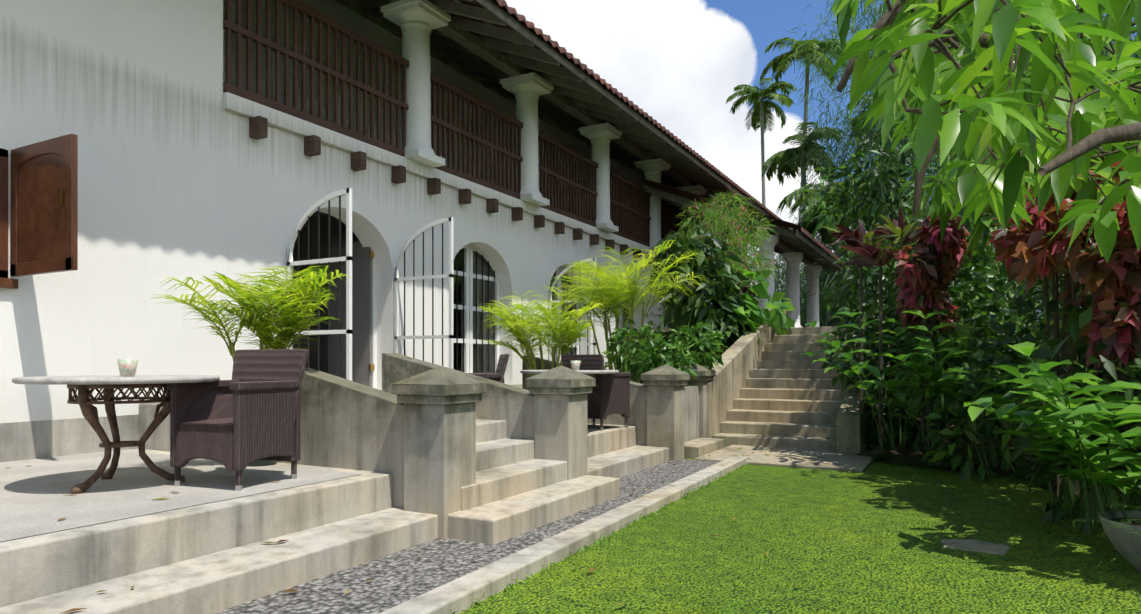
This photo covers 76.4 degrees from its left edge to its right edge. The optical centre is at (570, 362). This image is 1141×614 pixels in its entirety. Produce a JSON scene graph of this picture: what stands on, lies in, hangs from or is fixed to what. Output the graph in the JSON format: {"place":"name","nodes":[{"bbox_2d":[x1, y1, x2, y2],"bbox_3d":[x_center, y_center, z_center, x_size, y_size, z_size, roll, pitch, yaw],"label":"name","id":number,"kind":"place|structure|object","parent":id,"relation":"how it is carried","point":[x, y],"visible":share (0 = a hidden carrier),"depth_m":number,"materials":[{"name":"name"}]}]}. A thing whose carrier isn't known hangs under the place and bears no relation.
{"place":"outdoors","nodes":[
{"label":"outdoors","id":0,"kind":"place"},
{"bbox_2d":[756,235,821,326],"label":"porch columns","id":1,"kind":"structure","parent":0,"point":[792,260],"depth_m":19.55,"materials":[{"name":"white paint"}]},
{"bbox_2d":[756,227,823,270],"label":"porch beam","id":2,"kind":"structure","parent":1,"relation":"on","point":[787,248],"depth_m":18.99,"materials":[{"name":"white paint"}]},
{"bbox_2d":[645,186,841,273],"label":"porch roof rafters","id":3,"kind":"object","parent":2,"relation":"on","point":[789,237],"visible":0.46,"depth_m":18.07,"materials":[{"name":"brown wood"}]},
{"bbox_2d":[641,182,843,266],"bbox_3d":[5.291,-3.711,20.562,3.810,1.524,8.000,0,0,28],"label":"porch roof underside","id":4,"kind":"object","parent":3,"relation":"on","point":[700,201],"visible":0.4,"depth_m":17.49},
{"bbox_2d":[640,177,848,267],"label":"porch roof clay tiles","id":5,"kind":"object","parent":3,"relation":"on","point":[771,219],"visible":0.27,"depth_m":17.32,"materials":[{"name":"brown tile"}]},
{"bbox_2d":[796,230,843,270],"bbox_3d":[6.949,-2.883,19.665,0.020,0.145,8.000,0,0,28],"label":"porch eave valance","id":6,"kind":"object","parent":3,"relation":"attached to","point":[809,242],"visible":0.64,"depth_m":18.13,"materials":[{"name":"wood"}]},
{"bbox_2d":[450,447,1140,613],"bbox_3d":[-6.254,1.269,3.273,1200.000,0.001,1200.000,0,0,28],"label":"lawn","id":7,"kind":"structure","parent":0,"point":[645,576],"depth_m":4.71,"materials":[{"name":"green plant"}]},
{"bbox_2d":[0,380,668,613],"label":"terrace steps","id":8,"kind":"structure","parent":7,"relation":"on","point":[212,557],"depth_m":4.36,"materials":[{"name":"concrete"}]},
{"bbox_2d":[0,425,617,541],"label":"patio floor","id":9,"kind":"structure","parent":8,"relation":"on","point":[36,498],"depth_m":4.83,"materials":[{"name":"grey concrete"}]},
{"bbox_2d":[12,359,219,493],"bbox_3d":[-3.067,0.413,4.960,1.200,0.866,1.200,0,0,11],"label":"table","id":10,"kind":"object","parent":9,"relation":"on","point":[85,386],"visible":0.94,"depth_m":4.81,"materials":[{"name":"stone"}]},
{"bbox_2d":[167,349,308,490],"bbox_3d":[-2.309,0.370,5.064,0.670,0.930,0.646,0,0,20],"label":"wicker chair","id":11,"kind":"object","parent":9,"relation":"on","point":[243,418],"visible":0.96,"depth_m":4.94,"materials":[{"name":"brown wicker"}]},
{"bbox_2d":[248,460,276,466],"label":"plant pots","id":12,"kind":"object","parent":9,"relation":"on","point":[256,463],"visible":0.06,"depth_m":5.81,"materials":[{"name":"grey concrete"}]},
{"bbox_2d":[180,247,690,382],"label":"palm stems","id":13,"kind":"object","parent":12,"relation":"in","point":[230,347],"visible":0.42,"depth_m":9.78,"materials":[{"name":"yellow"}]},
{"bbox_2d":[151,240,709,363],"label":"potted palms","id":14,"kind":"object","parent":13,"relation":"on","point":[247,300],"visible":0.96,"depth_m":9.32,"materials":[{"name":"green plant"}]},
{"bbox_2d":[469,354,509,382],"bbox_3d":[-1.073,0.370,8.502,0.646,0.930,0.670,0,0,-12],"label":"wicker chair","id":15,"kind":"object","parent":9,"relation":"on","point":[498,376],"visible":0.15,"depth_m":8.25,"materials":[{"name":"brown wicker"}]},
{"bbox_2d":[520,361,618,432],"bbox_3d":[-0.011,0.413,8.821,1.200,0.866,1.200,0,0,-35],"label":"table","id":16,"kind":"object","parent":9,"relation":"on","point":[575,365],"visible":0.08,"depth_m":8.48,"materials":[{"name":"stone"}]},
{"bbox_2d":[561,354,630,429],"bbox_3d":[0.333,0.370,9.257,0.670,0.930,0.646,0,0,40],"label":"wicker chair","id":17,"kind":"object","parent":9,"relation":"on","point":[609,395],"visible":0.71,"depth_m":9.01,"materials":[{"name":"brown wicker"}]},
{"bbox_2d":[0,0,748,422],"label":"facade wall","id":18,"kind":"structure","parent":7,"relation":"on","point":[182,174],"depth_m":7.60,"materials":[{"name":"white paint"}]},
{"bbox_2d":[0,134,77,288],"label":"shutter window","id":19,"kind":"structure","parent":18,"relation":"attached to","point":[43,232],"depth_m":5.88,"materials":[{"name":"brown wood"}]},
{"bbox_2d":[58,190,61,205],"bbox_3d":[-4.013,-1.291,5.697,0.030,0.120,0.020,0,0,28],"label":"shutter latch","id":20,"kind":"object","parent":19,"relation":"attached to","point":[59,197],"visible":0.93,"depth_m":5.69,"materials":[{"name":"gold metal"}]},
{"bbox_2d":[0,414,138,461],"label":"wall base","id":21,"kind":"object","parent":18,"relation":"attached to","point":[37,439],"depth_m":6.41,"materials":[{"name":"grey concrete"}]},
{"bbox_2d":[287,188,351,380],"bbox_3d":[-2.901,-0.786,8.355,1.000,2.330,0.045,0,0,28],"label":"frame","id":22,"kind":"object","parent":18,"relation":"attached to","point":[347,258],"visible":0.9,"depth_m":8.13,"materials":[{"name":"white paint"}]},
{"bbox_2d":[298,196,340,376],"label":"gate bars","id":23,"kind":"object","parent":22,"relation":"attached to","point":[328,285],"visible":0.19,"depth_m":8.27,"materials":[{"name":"black metal"}]},
{"bbox_2d":[394,217,452,368],"bbox_3d":[-2.026,-0.786,9.973,1.000,2.330,0.045,0,0,28],"label":"frame","id":24,"kind":"object","parent":18,"relation":"attached to","point":[415,236],"visible":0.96,"depth_m":9.89,"materials":[{"name":"white paint"}]},
{"bbox_2d":[404,223,442,365],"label":"gate bars","id":25,"kind":"object","parent":24,"relation":"attached to","point":[423,296],"visible":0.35,"depth_m":9.97,"materials":[{"name":"black metal"}]},
{"bbox_2d":[223,0,720,260],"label":"gallery balustrade","id":26,"kind":"object","parent":18,"relation":"on","point":[637,209],"visible":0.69,"depth_m":10.39,"materials":[{"name":"brown wood"}]},
{"bbox_2d":[249,116,755,295],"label":"beam ends","id":27,"kind":"object","parent":18,"relation":"attached to","point":[258,127],"visible":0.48,"depth_m":10.83,"materials":[{"name":"brown wood"}]},
{"bbox_2d":[372,244,666,388],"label":"door frames","id":28,"kind":"structure","parent":18,"relation":"attached to","point":[469,307],"depth_m":12.27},
{"bbox_2d":[330,241,371,386],"bbox_3d":[-3.173,-0.666,10.458,0.780,2.130,0.040,0,0,28],"label":"door","id":29,"kind":"structure","parent":28,"relation":"attached to","point":[361,311],"depth_m":10.38,"materials":[{"name":"grey paint"}]},
{"bbox_2d":[369,251,373,370],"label":"door hinges","id":30,"kind":"object","parent":28,"relation":"attached to","point":[371,255],"depth_m":10.24,"materials":[{"name":"black metal"}]},
{"bbox_2d":[457,248,664,372],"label":"door bars","id":31,"kind":"object","parent":28,"relation":"attached to","point":[494,316],"depth_m":12.56,"materials":[{"name":"black metal"}]},
{"bbox_2d":[453,249,671,372],"bbox_3d":[0.445,-0.801,16.345,0.001,2.400,11.040,0,0,28],"label":"door glass","id":32,"kind":"object","parent":28,"relation":"in","point":[490,317],"depth_m":12.63,"materials":[{"name":"glass"}]},
{"bbox_2d":[380,0,730,271],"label":"columns","id":33,"kind":"structure","parent":18,"relation":"on","point":[417,21],"depth_m":13.13,"materials":[{"name":"white paint"}]},
{"bbox_2d":[335,0,771,215],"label":"rafters","id":34,"kind":"object","parent":33,"relation":"on","point":[472,3],"depth_m":12.17,"materials":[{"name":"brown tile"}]},
{"bbox_2d":[346,0,768,214],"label":"roof eaves","id":35,"kind":"object","parent":34,"relation":"on","point":[571,104],"visible":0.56,"depth_m":14.24,"materials":[{"name":"brown wood"}]},
{"bbox_2d":[475,0,773,217],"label":"roof fascia","id":36,"kind":"structure","parent":34,"relation":"attached to","point":[515,24],"depth_m":12.41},
{"bbox_2d":[492,0,781,219],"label":"roof tiles","id":37,"kind":"object","parent":34,"relation":"on","point":[511,11],"visible":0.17,"depth_m":12.92,"materials":[{"name":"brown tile"}]},
{"bbox_2d":[549,258,595,360],"bbox_3d":[0.030,-0.786,13.773,1.000,2.330,0.045,0,0,28],"label":"frame","id":38,"kind":"object","parent":18,"relation":"attached to","point":[558,301],"visible":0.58,"depth_m":13.74,"materials":[{"name":"white paint"}]},
{"bbox_2d":[556,269,587,361],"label":"gate bars","id":39,"kind":"object","parent":38,"relation":"attached to","point":[572,317],"visible":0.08,"depth_m":13.77,"materials":[{"name":"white metal"}]},
{"bbox_2d":[213,459,717,613],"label":"gravel strip","id":40,"kind":"object","parent":7,"relation":"on","point":[401,576],"depth_m":4.39,"materials":[{"name":"grey gravel"}]},
{"bbox_2d":[293,211,671,372],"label":"interior room wall","id":41,"kind":"structure","parent":7,"relation":"on","point":[303,242],"depth_m":11.75,"materials":[{"name":"grey"}]},
{"bbox_2d":[473,251,623,372],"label":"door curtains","id":42,"kind":"object","parent":41,"relation":"attached to","point":[479,313],"depth_m":13.10,"materials":[{"name":"white fabric"}]},
{"bbox_2d":[277,353,715,538],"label":"pillars and walls","id":43,"kind":"structure","parent":7,"relation":"on","point":[410,426],"depth_m":5.83,"materials":[{"name":"concrete"}]},
{"bbox_2d":[6,334,1095,613],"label":"fallen leaves","id":44,"kind":"object","parent":7,"relation":"on","point":[578,510],"visible":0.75,"depth_m":4.59,"materials":[{"name":"brown plant"}]},
{"bbox_2d":[379,457,745,613],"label":"lawn kerb","id":45,"kind":"structure","parent":7,"relation":"on","point":[460,594],"depth_m":4.56,"materials":[{"name":"concrete"}]},
{"bbox_2d":[747,0,1139,350],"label":"forest","id":46,"kind":"object","parent":7,"relation":"on","point":[782,276],"depth_m":28.25,"materials":[{"name":"green plant"}]},
{"bbox_2d":[941,539,1009,554],"bbox_3d":[2.786,1.273,4.987,0.428,0.032,0.340,0,0,28],"label":"stepping stone","id":47,"kind":"object","parent":7,"relation":"on","point":[976,545],"visible":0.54,"depth_m":4.95,"materials":[{"name":"stone"}]},
{"bbox_2d":[817,24,1140,537],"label":"shrubs","id":48,"kind":"object","parent":7,"relation":"on","point":[1076,513],"visible":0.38,"depth_m":8.08,"materials":[{"name":"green plant"}]},
{"bbox_2d":[615,332,983,449],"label":"stems","id":49,"kind":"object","parent":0,"point":[667,342],"depth_m":16.70,"materials":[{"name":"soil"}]},
{"bbox_2d":[639,328,670,331],"bbox_3d":[5.071,-0.616,20.681,3.350,0.430,8.000,0,0,28],"label":"planter","id":50,"kind":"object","parent":49,"relation":"on","point":[665,329],"depth_m":17.66,"materials":[{"name":"concrete"}]},
{"bbox_2d":[602,308,729,386],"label":"planter shrub leaves","id":51,"kind":"object","parent":49,"relation":"on","point":[644,361],"visible":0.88,"depth_m":10.78,"materials":[{"name":"green plant"}]},
{"bbox_2d":[647,224,754,365],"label":"dark planter leaves","id":52,"kind":"object","parent":49,"relation":"on","point":[702,295],"visible":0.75,"depth_m":13.78,"materials":[{"name":"green plant"}]},
{"bbox_2d":[689,269,795,347],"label":"philodendron leaves","id":53,"kind":"object","parent":49,"relation":"on","point":[777,319],"visible":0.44,"depth_m":14.01,"materials":[{"name":"green plant"}]},
{"bbox_2d":[661,189,777,286],"bbox_3d":[3.055,-2.217,15.277,2.677,3.058,2.516,0,0,28],"label":"porch creeper","id":54,"kind":"object","parent":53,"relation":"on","point":[717,226],"depth_m":15.04,"materials":[{"name":"green plant"}]},
{"bbox_2d":[684,309,892,471],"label":"garden stairs","id":55,"kind":"structure","parent":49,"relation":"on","point":[753,386],"depth_m":11.35,"materials":[{"name":"concrete"}]},
{"bbox_2d":[824,346,889,452],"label":"stair ivy leaves","id":56,"kind":"object","parent":55,"relation":"on","point":[848,420],"visible":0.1,"depth_m":9.82,"materials":[{"name":"green plant"}]},
{"bbox_2d":[776,0,1134,399],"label":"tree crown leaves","id":57,"kind":"object","parent":49,"relation":"on","point":[823,307],"visible":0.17,"depth_m":46.68,"materials":[{"name":"green plant"}]},
{"bbox_2d":[505,0,1136,322],"label":"sky","id":58,"kind":"structure","parent":0,"point":[679,61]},
{"bbox_2d":[725,37,954,326],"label":"palm trees","id":59,"kind":"object","parent":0,"point":[783,156],"depth_m":57.05,"materials":[{"name":"green plant"}]},
{"bbox_2d":[827,0,1140,262],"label":"tree","id":60,"kind":"object","parent":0,"point":[927,80],"depth_m":3.92,"materials":[{"name":"green plant"}]},
{"bbox_2d":[855,308,1128,509],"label":"planting bank","id":61,"kind":"structure","parent":0,"point":[998,470],"depth_m":9.01,"materials":[{"name":"soil"}]},
{"bbox_2d":[822,206,922,443],"bbox_3d":[4.232,-0.537,9.879,1.329,3.212,1.865,0,0,48],"label":"cordyline","id":62,"kind":"object","parent":61,"relation":"on","point":[867,251],"depth_m":9.75,"materials":[{"name":"red plant"}]},
{"bbox_2d":[798,7,1140,488],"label":"shrubs","id":63,"kind":"object","parent":61,"relation":"on","point":[983,261],"visible":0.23,"depth_m":9.20,"materials":[{"name":"green plant"}]},
{"bbox_2d":[800,310,1140,495],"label":"shrubs","id":64,"kind":"object","parent":61,"relation":"on","point":[1096,419],"visible":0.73,"depth_m":4.80,"materials":[{"name":"green plant"}]},
{"bbox_2d":[813,316,1140,541],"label":"plant stems","id":65,"kind":"object","parent":61,"relation":"on","point":[1101,504],"visible":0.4,"depth_m":5.71,"materials":[{"name":"green plant"}]},
{"bbox_2d":[814,404,1140,562],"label":"plants","id":66,"kind":"object","parent":61,"relation":"on","point":[976,462],"visible":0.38,"depth_m":8.58,"materials":[{"name":"green plant"}]},
{"bbox_2d":[864,448,1128,509],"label":"ground plants","id":67,"kind":"object","parent":61,"relation":"on","point":[902,458],"visible":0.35,"depth_m":8.85,"materials":[{"name":"green plant"}]},
{"bbox_2d":[893,142,1140,495],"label":"red-leaved plant","id":68,"kind":"object","parent":61,"relation":"on","point":[1033,255],"depth_m":5.75,"materials":[{"name":"red plant"}]},
{"bbox_2d":[1057,455,1088,503],"bbox_3d":[4.501,0.889,6.468,0.360,0.760,0.360,0,0,28],"label":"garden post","id":69,"kind":"object","parent":61,"relation":"on","point":[1076,487],"depth_m":6.37,"materials":[{"name":"concrete"}]},
{"bbox_2d":[1098,510,1140,571],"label":"stone bowl planter","id":70,"kind":"object","parent":61,"relation":"on","point":[1127,545],"visible":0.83,"depth_m":4.36,"materials":[{"name":"grey stone"}]},
{"bbox_2d":[1109,518,1140,526],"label":"soil","id":71,"kind":"structure","parent":70,"relation":"on","point":[1131,523],"depth_m":4.54,"materials":[{"name":"brown soil"}]}
]}

